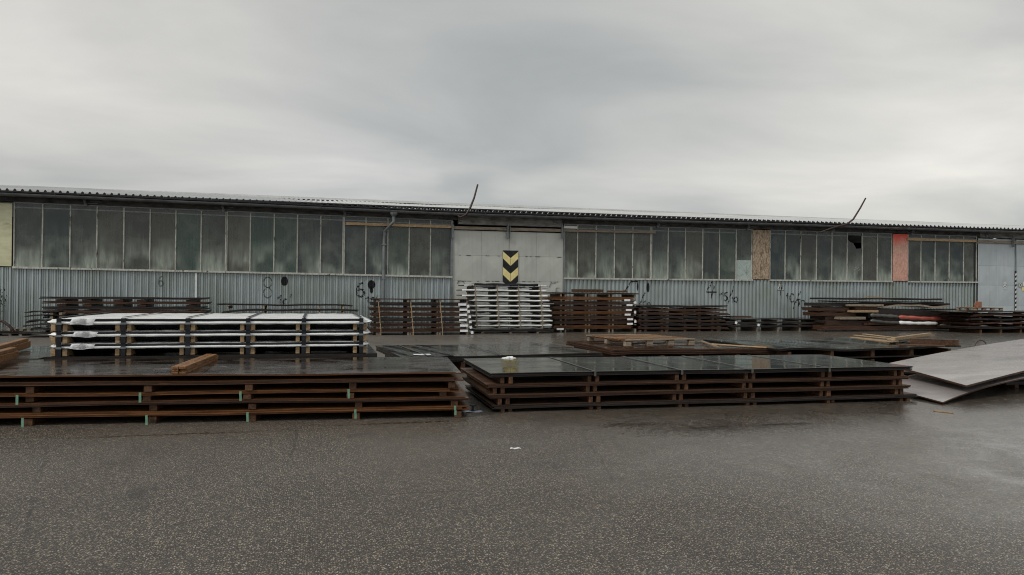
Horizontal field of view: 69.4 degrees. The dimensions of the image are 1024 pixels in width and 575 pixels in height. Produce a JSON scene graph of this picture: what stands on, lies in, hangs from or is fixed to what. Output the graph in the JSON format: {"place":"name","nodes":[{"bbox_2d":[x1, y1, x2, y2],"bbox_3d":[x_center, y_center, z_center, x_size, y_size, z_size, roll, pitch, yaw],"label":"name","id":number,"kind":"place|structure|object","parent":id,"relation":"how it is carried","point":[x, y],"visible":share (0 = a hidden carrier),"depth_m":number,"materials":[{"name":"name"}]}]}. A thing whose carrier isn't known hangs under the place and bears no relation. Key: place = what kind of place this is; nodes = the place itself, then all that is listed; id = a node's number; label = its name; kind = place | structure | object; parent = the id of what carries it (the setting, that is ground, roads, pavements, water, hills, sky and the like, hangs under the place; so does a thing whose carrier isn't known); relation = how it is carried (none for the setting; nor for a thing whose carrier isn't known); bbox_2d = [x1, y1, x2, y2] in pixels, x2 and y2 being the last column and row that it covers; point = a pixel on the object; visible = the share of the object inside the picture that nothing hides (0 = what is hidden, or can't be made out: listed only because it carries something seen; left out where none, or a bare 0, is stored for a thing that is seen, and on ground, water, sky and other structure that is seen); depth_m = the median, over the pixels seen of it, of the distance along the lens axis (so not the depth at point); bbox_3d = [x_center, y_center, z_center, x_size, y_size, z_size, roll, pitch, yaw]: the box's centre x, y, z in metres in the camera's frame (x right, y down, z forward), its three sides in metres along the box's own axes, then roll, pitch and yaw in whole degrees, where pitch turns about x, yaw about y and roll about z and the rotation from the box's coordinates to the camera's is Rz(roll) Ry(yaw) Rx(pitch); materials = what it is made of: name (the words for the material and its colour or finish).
{"place":"outdoors","nodes":[
{"label":"outdoors","id":0,"kind":"place"},
{"bbox_2d":[232,312,353,313],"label":"plate pack","id":1,"kind":"object","parent":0,"point":[295,312],"visible":0.22,"depth_m":27.55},
{"bbox_2d":[222,308,358,312],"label":"plate pack","id":2,"kind":"object","parent":1,"relation":"on","point":[293,309],"visible":0.97,"depth_m":27.15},
{"bbox_2d":[217,303,352,308],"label":"plate pack","id":3,"kind":"object","parent":2,"relation":"on","point":[295,304],"visible":0.98,"depth_m":27.11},
{"bbox_2d":[0,329,1023,574],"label":"ground","id":4,"kind":"structure","parent":0,"point":[916,485],"depth_m":6.07,"materials":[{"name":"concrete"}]},
{"bbox_2d":[12,346,53,359],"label":"plate pack","id":5,"kind":"object","parent":4,"relation":"on","point":[36,352],"visible":0.12,"depth_m":11.56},
{"bbox_2d":[0,338,30,350],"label":"squared timber","id":6,"kind":"object","parent":5,"relation":"on","point":[21,344],"visible":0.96,"depth_m":11.64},
{"bbox_2d":[18,330,53,337],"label":"plate pack","id":7,"kind":"object","parent":4,"relation":"on","point":[37,332],"visible":0.34,"depth_m":24.45,"materials":[{"name":"metal"}]},
{"bbox_2d":[44,345,376,358],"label":"plate pack","id":8,"kind":"object","parent":4,"relation":"on","point":[371,351],"visible":0.15,"depth_m":11.53,"materials":[{"name":"metal"}]},
{"bbox_2d":[50,335,368,356],"bbox_3d":[-4.886,0.943,12.706,4.704,0.196,2.908,1,0,-15],"label":"wrapped pack","id":9,"kind":"object","parent":8,"relation":"on","point":[117,349],"visible":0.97,"depth_m":11.43,"materials":[{"name":"grey paint"}]},
{"bbox_2d":[48,326,370,343],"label":"wrapped pack","id":10,"kind":"object","parent":9,"relation":"on","point":[71,336],"visible":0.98,"depth_m":11.43,"materials":[{"name":"grey paint"}]},
{"bbox_2d":[48,312,371,331],"bbox_3d":[-4.883,0.566,12.706,4.731,0.214,2.904,1,0,-15],"label":"wrapped pack","id":11,"kind":"object","parent":10,"relation":"on","point":[184,321],"visible":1,"depth_m":11.57,"materials":[{"name":"grey paint"}]},
{"bbox_2d":[0,400,469,426],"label":"plate pack","id":12,"kind":"object","parent":4,"relation":"on","point":[32,419],"visible":0.54,"depth_m":9.14,"materials":[{"name":"brown wood"}]},
{"bbox_2d":[0,381,468,412],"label":"plate pack","id":13,"kind":"object","parent":12,"relation":"on","point":[254,402],"visible":0.45,"depth_m":9.13,"materials":[{"name":"metal"}]},
{"bbox_2d":[0,381,459,404],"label":"plate pack","id":14,"kind":"object","parent":13,"relation":"on","point":[441,388],"visible":0.48,"depth_m":9.17,"materials":[{"name":"brown wood"}]},
{"bbox_2d":[0,374,463,392],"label":"plate pack","id":15,"kind":"object","parent":14,"relation":"on","point":[149,383],"visible":0.48,"depth_m":9.09,"materials":[{"name":"metal"}]},
{"bbox_2d":[0,357,460,377],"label":"plate pack","id":16,"kind":"object","parent":15,"relation":"on","point":[114,367],"visible":0.98,"depth_m":9.81,"materials":[{"name":"metal"}]},
{"bbox_2d":[0,347,18,362],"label":"squared timber","id":17,"kind":"object","parent":16,"relation":"on","point":[9,353],"visible":1,"depth_m":10.05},
{"bbox_2d":[171,354,217,372],"bbox_3d":[-4.255,1.018,9.992,0.163,0.093,1.964,1,0,-11],"label":"timber bundle","id":18,"kind":"object","parent":16,"relation":"on","point":[192,364],"visible":0.98,"depth_m":9.61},
{"bbox_2d":[367,326,472,334],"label":"plate pack","id":19,"kind":"object","parent":4,"relation":"on","point":[404,330],"visible":0.95,"depth_m":27.98,"materials":[{"name":"brown wood"}]},
{"bbox_2d":[370,322,471,328],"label":"plate pack","id":20,"kind":"object","parent":19,"relation":"on","point":[405,324],"visible":0.95,"depth_m":27.98,"materials":[{"name":"brown wood"}]},
{"bbox_2d":[370,317,471,322],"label":"plate pack","id":21,"kind":"object","parent":20,"relation":"on","point":[412,319],"visible":0.95,"depth_m":27.98,"materials":[{"name":"brown wood"}]},
{"bbox_2d":[369,312,470,317],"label":"plate pack","id":22,"kind":"object","parent":21,"relation":"on","point":[411,314],"visible":0.99,"depth_m":27.91,"materials":[{"name":"brown wood"}]},
{"bbox_2d":[367,307,469,312],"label":"plate pack","id":23,"kind":"object","parent":22,"relation":"on","point":[411,309],"visible":1,"depth_m":27.90,"materials":[{"name":"brown wood"}]},
{"bbox_2d":[368,302,468,307],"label":"plate pack","id":24,"kind":"object","parent":23,"relation":"on","point":[431,304],"visible":0.99,"depth_m":27.96,"materials":[{"name":"brown wood"}]},
{"bbox_2d":[367,298,471,301],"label":"plate pack","id":25,"kind":"object","parent":24,"relation":"on","point":[410,299],"visible":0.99,"depth_m":28.18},
{"bbox_2d":[376,342,602,372],"bbox_3d":[-0.617,1.541,16.569,4.548,0.358,3.270,1,0,-22],"label":"plate pack","id":26,"kind":"object","parent":4,"relation":"on","point":[457,354],"visible":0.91,"depth_m":15.94,"materials":[{"name":"black metal"}]},
{"bbox_2d":[468,327,553,332],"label":"plate pack","id":27,"kind":"object","parent":4,"relation":"on","point":[508,330],"visible":0.98,"depth_m":29.79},
{"bbox_2d":[468,323,551,327],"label":"wrapped pack","id":28,"kind":"object","parent":27,"relation":"on","point":[504,325],"visible":0.94,"depth_m":29.72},
{"bbox_2d":[467,319,552,324],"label":"wrapped pack","id":29,"kind":"object","parent":28,"relation":"on","point":[513,321],"visible":0.94,"depth_m":29.67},
{"bbox_2d":[467,314,551,319],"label":"wrapped pack","id":30,"kind":"object","parent":29,"relation":"on","point":[507,316],"visible":0.96,"depth_m":29.68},
{"bbox_2d":[467,309,551,314],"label":"wrapped pack","id":31,"kind":"object","parent":30,"relation":"on","point":[505,311],"visible":0.98,"depth_m":29.66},
{"bbox_2d":[468,305,549,309],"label":"wrapped pack","id":32,"kind":"object","parent":31,"relation":"on","point":[515,307],"visible":0.98,"depth_m":29.61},
{"bbox_2d":[467,300,553,304],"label":"wrapped pack","id":33,"kind":"object","parent":32,"relation":"on","point":[511,302],"visible":0.94,"depth_m":29.65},
{"bbox_2d":[456,295,547,299],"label":"wrapped pack","id":34,"kind":"object","parent":33,"relation":"on","point":[513,297],"visible":0.99,"depth_m":29.63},
{"bbox_2d":[456,289,546,294],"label":"wrapped pack","id":35,"kind":"object","parent":34,"relation":"on","point":[496,292],"visible":1,"depth_m":29.61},
{"bbox_2d":[458,283,547,289],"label":"wrapped pack","id":36,"kind":"object","parent":35,"relation":"on","point":[495,286],"visible":0.99,"depth_m":29.57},
{"bbox_2d":[543,324,635,331],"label":"plate pack","id":37,"kind":"object","parent":4,"relation":"on","point":[583,328],"visible":0.91,"depth_m":31.18,"materials":[{"name":"brown wood"}]},
{"bbox_2d":[544,319,635,324],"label":"plate pack","id":38,"kind":"object","parent":37,"relation":"on","point":[587,322],"visible":0.91,"depth_m":31.17,"materials":[{"name":"brown wood"}]},
{"bbox_2d":[544,315,636,322],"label":"plate pack","id":39,"kind":"object","parent":38,"relation":"on","point":[585,318],"visible":0.91,"depth_m":31.15,"materials":[{"name":"brown"}]},
{"bbox_2d":[542,310,635,315],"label":"plate pack","id":40,"kind":"object","parent":39,"relation":"on","point":[586,313],"visible":0.94,"depth_m":31.17,"materials":[{"name":"brown wood"}]},
{"bbox_2d":[544,306,635,312],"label":"plate pack","id":41,"kind":"object","parent":40,"relation":"on","point":[589,308],"visible":0.92,"depth_m":31.18,"materials":[{"name":"brown wood"}]},
{"bbox_2d":[542,301,635,305],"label":"plate pack","id":42,"kind":"object","parent":41,"relation":"on","point":[581,303],"visible":0.97,"depth_m":31.22,"materials":[{"name":"brown wood"}]},
{"bbox_2d":[542,296,635,303],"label":"plate pack","id":43,"kind":"object","parent":42,"relation":"on","point":[566,298],"visible":0.96,"depth_m":31.17,"materials":[{"name":"wood"}]},
{"bbox_2d":[541,292,635,296],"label":"plate pack","id":44,"kind":"object","parent":43,"relation":"on","point":[581,294],"visible":0.95,"depth_m":31.37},
{"bbox_2d":[566,340,775,356],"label":"plate pack","id":45,"kind":"object","parent":4,"relation":"on","point":[699,348],"visible":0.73,"depth_m":16.75,"materials":[{"name":"metal"}]},
{"bbox_2d":[586,334,694,346],"bbox_3d":[2.998,1.243,17.467,1.824,0.178,1.905,1,0,-21],"label":"wooden pallet","id":46,"kind":"object","parent":45,"relation":"on","point":[627,340],"visible":1,"depth_m":17.01,"materials":[{"name":"wood"}]},
{"bbox_2d":[631,326,728,331],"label":"plate pack","id":47,"kind":"object","parent":4,"relation":"on","point":[676,328],"visible":0.77,"depth_m":32.33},
{"bbox_2d":[631,322,731,326],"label":"plate pack","id":48,"kind":"object","parent":47,"relation":"on","point":[667,324],"visible":0.81,"depth_m":32.31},
{"bbox_2d":[631,319,725,323],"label":"plate pack","id":49,"kind":"object","parent":48,"relation":"on","point":[678,321],"visible":0.83,"depth_m":32.29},
{"bbox_2d":[634,315,725,319],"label":"plate pack","id":50,"kind":"object","parent":49,"relation":"on","point":[673,317],"visible":0.81,"depth_m":32.26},
{"bbox_2d":[630,311,729,315],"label":"plate pack","id":51,"kind":"object","parent":50,"relation":"on","point":[680,313],"visible":0.88,"depth_m":32.34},
{"bbox_2d":[630,308,726,312],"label":"plate pack","id":52,"kind":"object","parent":51,"relation":"on","point":[674,310],"visible":0.86,"depth_m":32.31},
{"bbox_2d":[630,304,727,308],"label":"plate pack","id":53,"kind":"object","parent":52,"relation":"on","point":[643,306],"visible":0.88,"depth_m":32.38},
{"bbox_2d":[465,385,917,411],"bbox_3d":[2.736,1.663,11.722,6.677,0.104,2.252,1,0,-13],"label":"plate pack","id":54,"kind":"object","parent":4,"relation":"on","point":[617,400],"visible":0.43,"depth_m":10.73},
{"bbox_2d":[462,376,910,404],"bbox_3d":[2.647,1.540,11.690,6.602,0.146,2.242,1,0,-13],"label":"plate pack","id":55,"kind":"object","parent":54,"relation":"on","point":[498,398],"visible":0.48,"depth_m":10.73,"materials":[{"name":"metal"}]},
{"bbox_2d":[460,368,909,393],"bbox_3d":[2.628,1.399,11.709,6.631,0.142,2.260,1,0,-13],"label":"plate pack","id":56,"kind":"object","parent":55,"relation":"on","point":[491,385],"visible":0.48,"depth_m":10.77,"materials":[{"name":"metal"}]},
{"bbox_2d":[463,354,912,383],"bbox_3d":[2.686,1.254,11.693,6.629,0.156,2.275,1,0,-13],"label":"plate pack","id":57,"kind":"object","parent":56,"relation":"on","point":[507,370],"visible":1,"depth_m":11.21,"materials":[{"name":"metal"}]},
{"bbox_2d":[713,324,817,330],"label":"plate pack","id":58,"kind":"object","parent":4,"relation":"on","point":[768,327],"visible":0.77,"depth_m":33.72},
{"bbox_2d":[719,320,816,325],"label":"plate pack","id":59,"kind":"object","parent":58,"relation":"on","point":[758,323],"visible":0.77,"depth_m":33.65,"materials":[{"name":"brown wood"}]},
{"bbox_2d":[714,317,819,321],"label":"plate pack","id":60,"kind":"object","parent":59,"relation":"on","point":[776,319],"visible":0.88,"depth_m":33.74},
{"bbox_2d":[703,337,959,361],"bbox_3d":[7.962,1.583,18.679,5.373,0.456,3.047,1,0,-18],"label":"plate pack","id":61,"kind":"object","parent":4,"relation":"on","point":[853,348],"visible":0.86,"depth_m":17.88,"materials":[{"name":"metal"}]},
{"bbox_2d":[887,335,934,341],"bbox_3d":[10.789,1.364,19.918,0.300,0.070,3.476,0,-1,43],"label":"timber board","id":62,"kind":"object","parent":61,"relation":"on","point":[926,337],"visible":0.44,"depth_m":19.04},
{"bbox_2d":[891,333,931,340],"bbox_3d":[10.479,1.281,19.343,0.100,0.080,3.471,0,-1,42],"label":"timber board","id":63,"kind":"object","parent":62,"relation":"on","point":[910,336],"visible":0.96,"depth_m":19.05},
{"bbox_2d":[910,338,958,345],"bbox_3d":[10.139,1.307,17.773,1.010,0.140,0.220,0,-1,29],"label":"timber board","id":64,"kind":"object","parent":61,"relation":"on","point":[951,342],"visible":0.92,"depth_m":17.66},
{"bbox_2d":[802,324,961,329],"bbox_3d":[17.799,1.863,34.975,8.244,0.232,1.600,1,0,-15],"label":"steel sheet","id":65,"kind":"object","parent":4,"relation":"on","point":[873,327],"visible":0.59,"depth_m":33.97,"materials":[{"name":"metal"}]},
{"bbox_2d":[817,320,948,324],"bbox_3d":[17.851,1.651,35.124,7.935,0.228,1.500,1,0,-15],"label":"steel sheet","id":66,"kind":"object","parent":65,"relation":"on","point":[860,322],"visible":0.46,"depth_m":33.82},
{"bbox_2d":[806,319,858,322],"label":"steel sheet","id":67,"kind":"object","parent":66,"relation":"on","point":[821,320],"visible":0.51,"depth_m":33.81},
{"bbox_2d":[810,316,855,319],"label":"steel sheet","id":68,"kind":"object","parent":67,"relation":"on","point":[826,317],"visible":0.48,"depth_m":33.85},
{"bbox_2d":[803,312,855,315],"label":"steel sheet","id":69,"kind":"object","parent":68,"relation":"on","point":[830,313],"visible":0.86,"depth_m":33.80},
{"bbox_2d":[808,310,846,311],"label":"steel sheet","id":70,"kind":"object","parent":69,"relation":"on","point":[827,311],"visible":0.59,"depth_m":33.83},
{"bbox_2d":[802,307,848,310],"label":"steel sheet","id":71,"kind":"object","parent":70,"relation":"on","point":[824,309],"visible":0.98,"depth_m":33.74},
{"bbox_2d":[811,306,852,307],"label":"steel sheet","id":72,"kind":"object","parent":71,"relation":"on","point":[833,306],"visible":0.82,"depth_m":34.11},
{"bbox_2d":[804,302,845,305],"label":"steel sheet","id":73,"kind":"object","parent":72,"relation":"on","point":[823,304],"visible":1,"depth_m":33.78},
{"bbox_2d":[864,317,925,320],"bbox_3d":[18.944,1.468,35.278,5.205,0.194,1.200,1,0,-15],"label":"steel sheet","id":74,"kind":"object","parent":66,"relation":"on","point":[880,318],"visible":0.27,"depth_m":34.28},
{"bbox_2d":[856,308,955,317],"bbox_3d":[18.630,1.192,35.197,5.051,0.446,1.300,1,0,-15],"label":"steel sheet","id":75,"kind":"object","parent":74,"relation":"on","point":[920,312],"visible":0.59,"depth_m":34.55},
{"bbox_2d":[847,304,948,307],"bbox_3d":[18.173,0.864,35.027,4.822,0.179,1.300,1,0,-15],"label":"steel sheet","id":76,"kind":"object","parent":75,"relation":"on","point":[917,306],"visible":0.71,"depth_m":34.65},
{"bbox_2d":[830,302,949,304],"bbox_3d":[17.969,0.768,35.129,5.835,0.108,1.100,1,0,-15],"label":"steel sheet","id":77,"kind":"object","parent":76,"relation":"on","point":[900,303],"visible":0.56,"depth_m":34.79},
{"bbox_2d":[818,300,943,302],"bbox_3d":[17.445,0.681,34.940,5.945,0.097,1.300,1,0,-15],"label":"steel sheet","id":78,"kind":"object","parent":77,"relation":"on","point":[883,301],"visible":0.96,"depth_m":34.50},
{"bbox_2d":[810,297,941,299],"bbox_3d":[17.179,0.533,34.870,6.300,0.113,1.300,1,0,-15],"label":"steel sheet","id":79,"kind":"object","parent":78,"relation":"on","point":[854,298],"visible":0.98,"depth_m":34.33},
{"bbox_2d":[904,370,1002,384],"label":"plate pack","id":80,"kind":"object","parent":4,"relation":"on","point":[907,373],"visible":0.02,"depth_m":14.28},
{"bbox_2d":[902,372,1023,402],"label":"curved sheet","id":81,"kind":"object","parent":80,"relation":"on","point":[930,388],"visible":0.47,"depth_m":12.03,"materials":[{"name":"metal"}]},
{"bbox_2d":[892,339,1023,386],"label":"curved sheet","id":82,"kind":"object","parent":81,"relation":"on","point":[970,366],"visible":0.94,"depth_m":13.62,"materials":[{"name":"metal"}]},
{"bbox_2d":[935,325,1023,332],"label":"plate pack","id":83,"kind":"object","parent":4,"relation":"on","point":[993,329],"visible":0.82,"depth_m":33.70,"materials":[{"name":"wood"}]},
{"bbox_2d":[899,321,937,324],"bbox_3d":[18.823,1.643,34.291,2.202,0.213,0.177,1,0,-15],"label":"wrapped tube","id":84,"kind":"object","parent":83,"relation":"on","point":[917,323],"visible":1,"depth_m":34.24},
{"bbox_2d":[939,321,1023,325],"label":"plate pack","id":85,"kind":"object","parent":83,"relation":"on","point":[987,323],"visible":0.84,"depth_m":33.71,"materials":[{"name":"wood"}]},
{"bbox_2d":[941,317,1023,321],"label":"plate pack","id":86,"kind":"object","parent":85,"relation":"on","point":[1004,319],"visible":0.84,"depth_m":33.71,"materials":[{"name":"wood"}]},
{"bbox_2d":[899,315,959,320],"bbox_3d":[19.598,1.417,34.496,3.802,0.267,0.203,1,0,-15],"label":"wrapped tube","id":87,"kind":"object","parent":86,"relation":"on","point":[935,318],"visible":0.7,"depth_m":34.29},
{"bbox_2d":[939,313,1023,317],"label":"plate pack","id":88,"kind":"object","parent":86,"relation":"on","point":[983,315],"visible":0.9,"depth_m":33.77,"materials":[{"name":"wood"}]},
{"bbox_2d":[927,310,1023,313],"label":"plate pack","id":89,"kind":"object","parent":88,"relation":"on","point":[978,312],"visible":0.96,"depth_m":33.66,"materials":[{"name":"wood"}]},
{"bbox_2d":[956,307,1002,310],"bbox_3d":[21.681,0.991,34.296,1.682,0.146,1.005,1,0,-15],"label":"wooden pallet","id":90,"kind":"object","parent":89,"relation":"on","point":[981,308],"visible":0.99,"depth_m":33.95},
{"bbox_2d":[996,380,1023,387],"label":"plate pack","id":91,"kind":"object","parent":4,"relation":"on","point":[1014,384],"visible":0.1,"depth_m":13.09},
{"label":"plate pack","id":92,"kind":"object","parent":4,"relation":"on","visible":0},
{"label":"plate pack","id":93,"kind":"object","parent":92,"relation":"on","visible":0},
{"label":"plate pack","id":94,"kind":"object","parent":93,"relation":"on","visible":0},
{"bbox_2d":[43,314,86,317],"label":"plate pack","id":95,"kind":"object","parent":94,"relation":"on","point":[46,316],"visible":0.05,"depth_m":24.98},
{"bbox_2d":[42,309,211,314],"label":"plate pack","id":96,"kind":"object","parent":95,"relation":"on","point":[89,312],"visible":0.75,"depth_m":25.48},
{"bbox_2d":[42,305,209,310],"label":"plate pack","id":97,"kind":"object","parent":96,"relation":"on","point":[124,308],"visible":0.96,"depth_m":25.55,"materials":[{"name":"metal"}]},
{"bbox_2d":[42,301,211,306],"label":"plate pack","id":98,"kind":"object","parent":97,"relation":"on","point":[101,303],"visible":0.93,"depth_m":25.63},
{"bbox_2d":[39,296,209,301],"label":"plate pack","id":99,"kind":"object","parent":98,"relation":"on","point":[123,299],"visible":0.98,"depth_m":25.61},
{"bbox_2d":[0,184,1023,329],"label":"warehouse","id":100,"kind":"structure","parent":0,"point":[216,248],"depth_m":31.68,"materials":[{"name":"metal"}]},
{"bbox_2d":[12,202,226,272],"bbox_3d":[-14.870,-1.874,28.312,7.413,2.520,0.190,1,0,-15],"label":"window","id":101,"kind":"structure","parent":100,"relation":"in","point":[45,235],"depth_m":28.26,"materials":[{"name":"glass"}]},
{"bbox_2d":[226,211,343,274],"bbox_3d":[-9.113,-1.768,29.828,4.537,2.499,0.190,1,0,-15],"label":"window","id":102,"kind":"structure","parent":100,"relation":"in","point":[257,242],"depth_m":29.81,"materials":[{"name":"glass"}]},
{"bbox_2d":[343,216,452,277],"bbox_3d":[-4.736,-1.684,30.980,4.534,2.503,0.190,1,0,-15],"label":"window","id":103,"kind":"structure","parent":100,"relation":"in","point":[409,251],"depth_m":30.96,"materials":[{"name":"glass"}]},
{"bbox_2d":[453,230,517,329],"bbox_3d":[-1.133,-0.316,31.875,2.865,4.250,0.078,1,0,-15],"label":"sliding door","id":104,"kind":"structure","parent":100,"relation":"in","point":[478,256],"depth_m":31.84,"materials":[{"name":"grey metal"}]},
{"bbox_2d":[508,232,562,327],"bbox_3d":[1.061,-0.295,32.457,2.463,4.255,0.070,1,0,-15],"label":"sliding door","id":105,"kind":"structure","parent":100,"relation":"in","point":[540,255],"depth_m":32.51,"materials":[{"name":"grey metal"}]},
{"bbox_2d":[563,224,651,279],"bbox_3d":[4.327,-1.586,33.366,4.223,2.478,0.190,1,0,-15],"label":"window","id":106,"kind":"structure","parent":100,"relation":"in","point":[588,255],"depth_m":33.37,"materials":[{"name":"glass"}]},
{"bbox_2d":[651,226,752,280],"bbox_3d":[8.905,-1.560,34.576,5.252,2.499,0.200,1,0,-15],"label":"window","id":107,"kind":"structure","parent":100,"relation":"in","point":[677,253],"depth_m":34.54,"materials":[{"name":"glass"}]},
{"bbox_2d":[768,230,892,281],"bbox_3d":[15.743,-1.520,36.372,7.032,2.487,0.190,1,0,-15],"label":"window","id":108,"kind":"structure","parent":100,"relation":"in","point":[795,255],"depth_m":36.32,"materials":[{"name":"glass"}]},
{"bbox_2d":[906,234,977,282],"bbox_3d":[22.149,-1.478,38.059,4.352,2.487,0.190,1,0,-15],"label":"window","id":109,"kind":"structure","parent":100,"relation":"in","point":[928,261],"depth_m":38.03,"materials":[{"name":"glass"}]},
{"bbox_2d":[977,238,1016,323],"bbox_3d":[25.510,-0.230,38.885,2.489,4.652,0.090,1,0,-15],"label":"sliding door","id":110,"kind":"structure","parent":100,"relation":"in","point":[996,262],"depth_m":38.90,"materials":[{"name":"grey metal"}]},
{"bbox_2d":[1015,240,1023,309],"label":"sliding door","id":111,"kind":"structure","parent":100,"relation":"in","point":[1019,247],"depth_m":39.28,"materials":[{"name":"grey metal"}]},
{"bbox_2d":[0,0,1023,238],"label":"sky","id":112,"kind":"structure","parent":0,"point":[914,109],"materials":[{"name":"grey"}]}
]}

